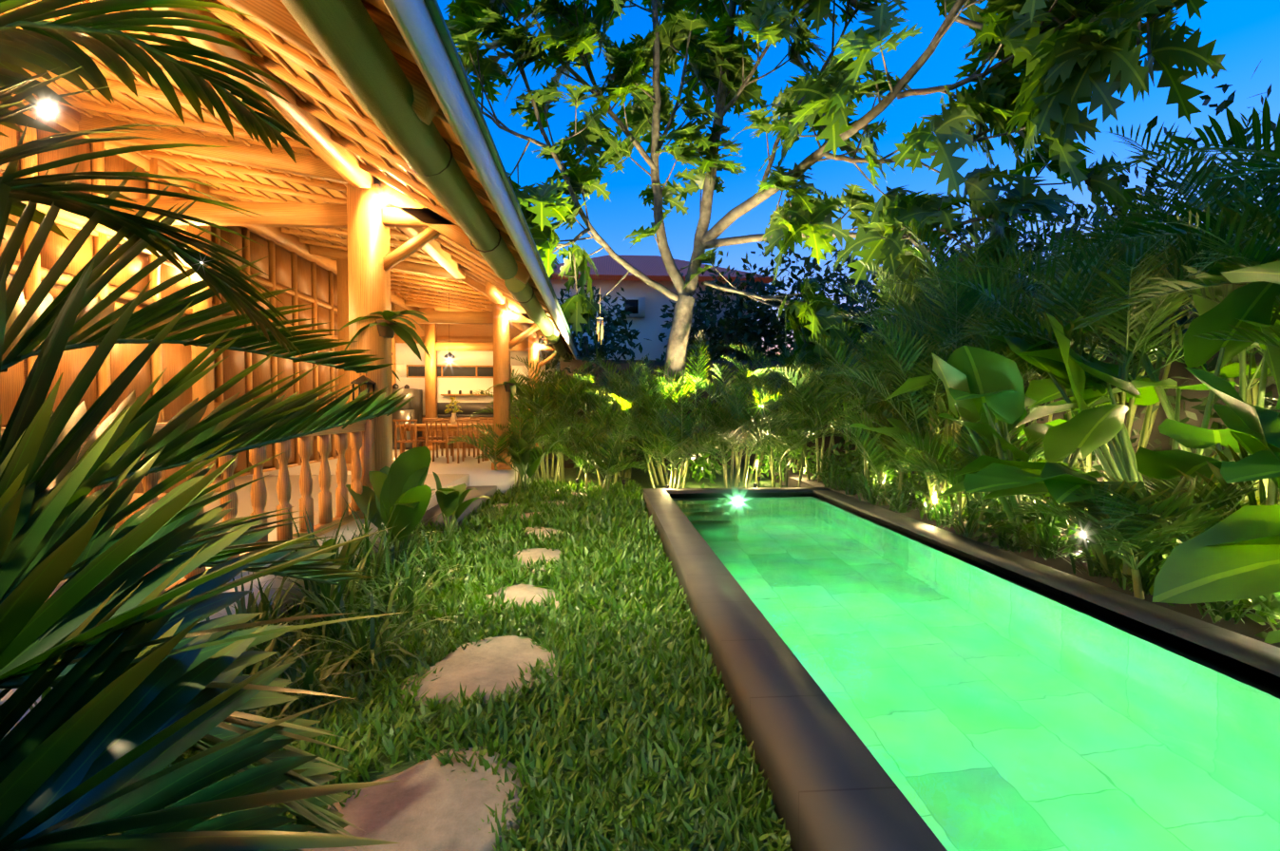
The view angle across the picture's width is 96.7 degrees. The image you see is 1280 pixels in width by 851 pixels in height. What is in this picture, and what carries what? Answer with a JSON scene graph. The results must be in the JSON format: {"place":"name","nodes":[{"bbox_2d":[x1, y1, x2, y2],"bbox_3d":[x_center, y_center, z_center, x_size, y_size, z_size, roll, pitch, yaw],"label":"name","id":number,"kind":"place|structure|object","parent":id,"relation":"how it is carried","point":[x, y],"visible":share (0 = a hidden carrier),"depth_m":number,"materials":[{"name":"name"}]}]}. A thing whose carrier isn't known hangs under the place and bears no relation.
{"place":"outdoors","nodes":[
{"label":"outdoors","id":0,"kind":"place"},
{"bbox_2d":[350,373,376,400],"bbox_3d":[-2.718,-0.344,5.596,0.170,0.393,0.170,0,2,-4],"label":"deck lantern","id":1,"kind":"object","parent":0,"point":[361,380],"visible":0.42,"depth_m":5.54,"materials":[{"name":"brown wood"}]},
{"bbox_2d":[392,383,483,394],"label":"jars","id":2,"kind":"object","parent":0,"point":[395,386],"visible":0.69,"depth_m":15.45},
{"bbox_2d":[105,458,792,850],"bbox_3d":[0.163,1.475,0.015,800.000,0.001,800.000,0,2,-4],"label":"lawn","id":3,"kind":"structure","parent":0,"point":[638,478],"depth_m":2.77,"materials":[{"name":"green plant"}]},
{"bbox_2d":[0,19,391,850],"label":"palm rachis","id":4,"kind":"object","parent":3,"relation":"on","point":[15,683],"visible":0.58,"depth_m":1.36,"materials":[{"name":"green"}]},
{"bbox_2d":[0,0,415,850],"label":"palm leaves","id":5,"kind":"object","parent":4,"relation":"attached to","point":[125,711],"visible":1,"depth_m":1.05,"materials":[{"name":"green plant"}]},
{"bbox_2d":[0,447,545,735],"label":"deck floor","id":6,"kind":"structure","parent":3,"relation":"on","point":[469,471],"depth_m":7.33,"materials":[{"name":"brown wood"}]},
{"bbox_2d":[0,413,375,603],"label":"balusters","id":7,"kind":"object","parent":6,"relation":"on","point":[362,438],"visible":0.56,"depth_m":4.47,"materials":[{"name":"brown wood"}]},
{"bbox_2d":[0,0,574,511],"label":"house frame","id":8,"kind":"object","parent":6,"relation":"on","point":[365,260],"visible":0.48,"depth_m":5.67,"materials":[{"name":"brown wood"}]},
{"bbox_2d":[0,93,394,494],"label":"house wall frames","id":9,"kind":"structure","parent":8,"relation":"attached to","point":[102,235],"depth_m":6.50,"materials":[{"name":"brown wood"}]},
{"bbox_2d":[0,101,392,493],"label":"house wall panels","id":10,"kind":"object","parent":9,"relation":"attached to","point":[177,358],"visible":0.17,"depth_m":6.54,"materials":[{"name":"brown wood"}]},
{"bbox_2d":[0,0,504,311],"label":"roof battens","id":11,"kind":"object","parent":8,"relation":"attached to","point":[292,72],"depth_m":5.08,"materials":[{"name":"brown wood"}]},
{"bbox_2d":[3,0,531,305],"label":"house ceiling planks","id":12,"kind":"object","parent":11,"relation":"on","point":[444,129],"depth_m":4.97,"materials":[{"name":"brown wood"}]},
{"bbox_2d":[338,310,529,405],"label":"hanging ferns","id":13,"kind":"object","parent":8,"relation":"hanging from","point":[406,334],"visible":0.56,"depth_m":5.65,"materials":[{"name":"green plant"}]},
{"bbox_2d":[375,319,515,392],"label":"hanging potted plants","id":14,"kind":"object","parent":8,"relation":"attached to","point":[386,332],"visible":0.56,"depth_m":5.67,"materials":[{"name":"brown"}]},
{"bbox_2d":[443,294,455,358],"bbox_3d":[-4.243,-2.235,12.648,0.232,1.444,0.232,0,2,-4],"label":"pendant lamp","id":15,"kind":"object","parent":8,"relation":"hanging from","point":[448,355],"visible":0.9,"depth_m":12.63,"materials":[{"name":"white metal"}]},
{"bbox_2d":[382,0,580,360],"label":"gutter","id":16,"kind":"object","parent":8,"relation":"attached to","point":[414,24],"depth_m":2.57,"materials":[{"name":"grey metal"}]},
{"bbox_2d":[406,136,569,358],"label":"house blind ropes","id":17,"kind":"object","parent":8,"relation":"hanging from","point":[450,151],"visible":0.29,"depth_m":4.57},
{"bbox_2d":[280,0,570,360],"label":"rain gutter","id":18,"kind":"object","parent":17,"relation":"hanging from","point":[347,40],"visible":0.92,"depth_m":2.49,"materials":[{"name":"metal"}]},
{"bbox_2d":[38,102,1085,537],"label":"light bulbs","id":19,"kind":"object","parent":8,"relation":"attached to","point":[48,108],"visible":0.56,"depth_m":3.07,"materials":[{"name":"beige glass"}]},
{"bbox_2d":[391,388,422,448],"bbox_3d":[-6.381,-0.194,15.463,0.700,1.600,0.740,0,2,-4],"label":"kitchen fridge","id":20,"kind":"object","parent":6,"relation":"on","point":[411,410],"visible":0.6,"depth_m":15.13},
{"bbox_2d":[392,418,493,463],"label":"dining chairs","id":21,"kind":"object","parent":6,"relation":"on","point":[426,441],"visible":0.73,"depth_m":11.22,"materials":[{"name":"brown wood"}]},
{"bbox_2d":[396,423,494,460],"bbox_3d":[-4.052,0.349,12.109,1.900,0.750,0.950,0,2,-4],"label":"dining table","id":22,"kind":"object","parent":6,"relation":"on","point":[422,428],"visible":0.46,"depth_m":11.68,"materials":[{"name":"brown wood"}]},
{"bbox_2d":[450,413,457,424],"bbox_3d":[-3.950,-0.145,12.077,0.152,0.240,0.160,0,2,-4],"label":"vase","id":23,"kind":"object","parent":22,"relation":"on","point":[453,417],"visible":0.98,"depth_m":12.03,"materials":[{"name":"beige ceramic"}]},
{"bbox_2d":[444,396,462,413],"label":"dining flowers","id":24,"kind":"object","parent":23,"relation":"in","point":[448,410],"visible":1,"depth_m":12.04,"materials":[{"name":"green plant"}]},
{"bbox_2d":[394,304,528,396],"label":"kitchen wood trim","id":25,"kind":"structure","parent":6,"relation":"on","point":[465,333],"depth_m":15.92,"materials":[{"name":"brown wood"}]},
{"bbox_2d":[407,366,493,376],"bbox_3d":[-5.065,-1.514,15.978,2.900,0.350,0.010,0,2,-4],"label":"window","id":26,"kind":"structure","parent":25,"relation":"in","point":[455,371],"depth_m":15.97,"materials":[{"name":"glass"}]},
{"bbox_2d":[421,417,528,448],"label":"kitchen cabinets","id":27,"kind":"object","parent":6,"relation":"on","point":[453,433],"visible":0.14,"depth_m":15.41,"materials":[{"name":"brown wood"}]},
{"bbox_2d":[421,402,528,417],"bbox_3d":[-4.492,-0.435,15.682,2.800,0.390,0.620,0,2,-4],"label":"kitchen counter","id":28,"kind":"object","parent":27,"relation":"on","point":[468,410],"visible":0.39,"depth_m":15.77,"materials":[{"name":"brown wood"}]},
{"bbox_2d":[310,465,538,610],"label":"plant stems","id":29,"kind":"object","parent":3,"relation":"on","point":[450,528],"visible":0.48,"depth_m":6.42,"materials":[{"name":"green plant"}]},
{"bbox_2d":[289,438,560,584],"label":"broad-leaved plants","id":30,"kind":"object","parent":29,"relation":"attached to","point":[400,477],"visible":0.75,"depth_m":5.03,"materials":[{"name":"green plant"}]},
{"bbox_2d":[299,480,602,850],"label":"stepping stones","id":31,"kind":"object","parent":3,"relation":"on","point":[425,806],"visible":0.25,"depth_m":2.17,"materials":[{"name":"beige stone"}]},
{"bbox_2d":[419,485,496,531],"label":"deck step slab","id":32,"kind":"structure","parent":3,"relation":"on","point":[485,490],"depth_m":7.64,"materials":[{"name":"grey stone"}]},
{"bbox_2d":[1,458,1279,836],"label":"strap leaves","id":33,"kind":"object","parent":3,"relation":"on","point":[333,600],"visible":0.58,"depth_m":3.85,"materials":[{"name":"green plant"}]},
{"bbox_2d":[548,279,756,458],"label":"neighbour house walls","id":34,"kind":"structure","parent":3,"relation":"on","point":[649,327],"depth_m":16.93,"materials":[{"name":"white paint"}]},
{"bbox_2d":[617,297,645,317],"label":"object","id":35,"kind":"object","parent":34,"relation":"attached to","point":[641,307],"visible":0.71,"depth_m":16.65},
{"bbox_2d":[624,299,638,313],"bbox_3d":[-0.251,-3.479,16.628,0.400,0.400,0.020,0,2,-4],"label":"house ac grille","id":36,"kind":"object","parent":35,"relation":"attached to","point":[634,304],"visible":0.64,"depth_m":16.62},
{"bbox_2d":[551,254,773,284],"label":"neighbouring house roof","id":37,"kind":"structure","parent":34,"relation":"on","point":[608,267],"depth_m":17.33,"materials":[{"name":"red tile"}]},
{"bbox_2d":[575,471,1088,558],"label":"garden lights","id":38,"kind":"object","parent":3,"relation":"on","point":[666,487],"visible":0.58,"depth_m":9.56,"materials":[{"name":"black metal"}]},
{"bbox_2d":[521,59,1279,490],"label":"tree","id":39,"kind":"object","parent":3,"relation":"on","point":[767,324],"depth_m":14.74,"materials":[{"name":"green plant"}]},
{"bbox_2d":[559,328,1279,518],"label":"boundary walls","id":40,"kind":"structure","parent":3,"relation":"on","point":[1178,369],"depth_m":7.25,"materials":[{"name":"grey"}]},
{"bbox_2d":[568,420,1279,644],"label":"ground cover plants","id":41,"kind":"object","parent":3,"relation":"on","point":[848,466],"visible":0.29,"depth_m":6.76,"materials":[{"name":"green plant"}]},
{"bbox_2d":[668,492,1279,685],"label":"pool shell","id":42,"kind":"object","parent":3,"relation":"on","point":[1081,601],"visible":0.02,"depth_m":3.85},
{"bbox_2d":[643,487,1279,850],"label":"pool coping","id":43,"kind":"object","parent":42,"relation":"on","point":[831,786],"visible":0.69,"depth_m":2.68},
{"bbox_2d":[670,495,1279,850],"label":"pool water","id":44,"kind":"structure","parent":42,"relation":"in","point":[979,707],"depth_m":2.60,"materials":[{"name":"green liquid"}]},
{"bbox_2d":[740,458,1279,648],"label":"bed soil","id":45,"kind":"structure","parent":3,"relation":"on","point":[1250,628],"depth_m":4.75,"materials":[{"name":"brown soil"}]},
{"bbox_2d":[446,96,1279,603],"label":"palm plants","id":46,"kind":"object","parent":45,"relation":"on","point":[1146,281],"depth_m":6.45,"materials":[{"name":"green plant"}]},
{"bbox_2d":[914,326,1279,619],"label":"plant stems","id":47,"kind":"object","parent":45,"relation":"on","point":[1123,466],"visible":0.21,"depth_m":4.95,"materials":[{"name":"green plant"}]},
{"bbox_2d":[849,249,1279,604],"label":"alocasia leaves","id":48,"kind":"object","parent":47,"relation":"attached to","point":[1235,556],"visible":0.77,"depth_m":4.16,"materials":[{"name":"green plant"}]},
{"bbox_2d":[395,343,556,446],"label":"kitchen wall","id":49,"kind":"structure","parent":0,"point":[405,355],"depth_m":15.93,"materials":[{"name":"beige paint"}]},
{"bbox_2d":[444,0,1226,417],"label":"breadfruit tree","id":50,"kind":"object","parent":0,"point":[1079,59],"depth_m":10.10,"materials":[{"name":"green plant"}]},
{"bbox_2d":[596,286,603,344],"bbox_3d":[-0.783,-2.152,11.147,0.134,1.116,0.140,0,2,-4],"label":"wind chime tree","id":51,"kind":"object","parent":50,"relation":"attached to","point":[601,328],"visible":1,"depth_m":11.13,"materials":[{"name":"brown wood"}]},
{"bbox_2d":[436,0,1279,354],"label":"sky","id":52,"kind":"structure","parent":0,"point":[1248,31],"materials":[{"name":"blue"}]}
]}

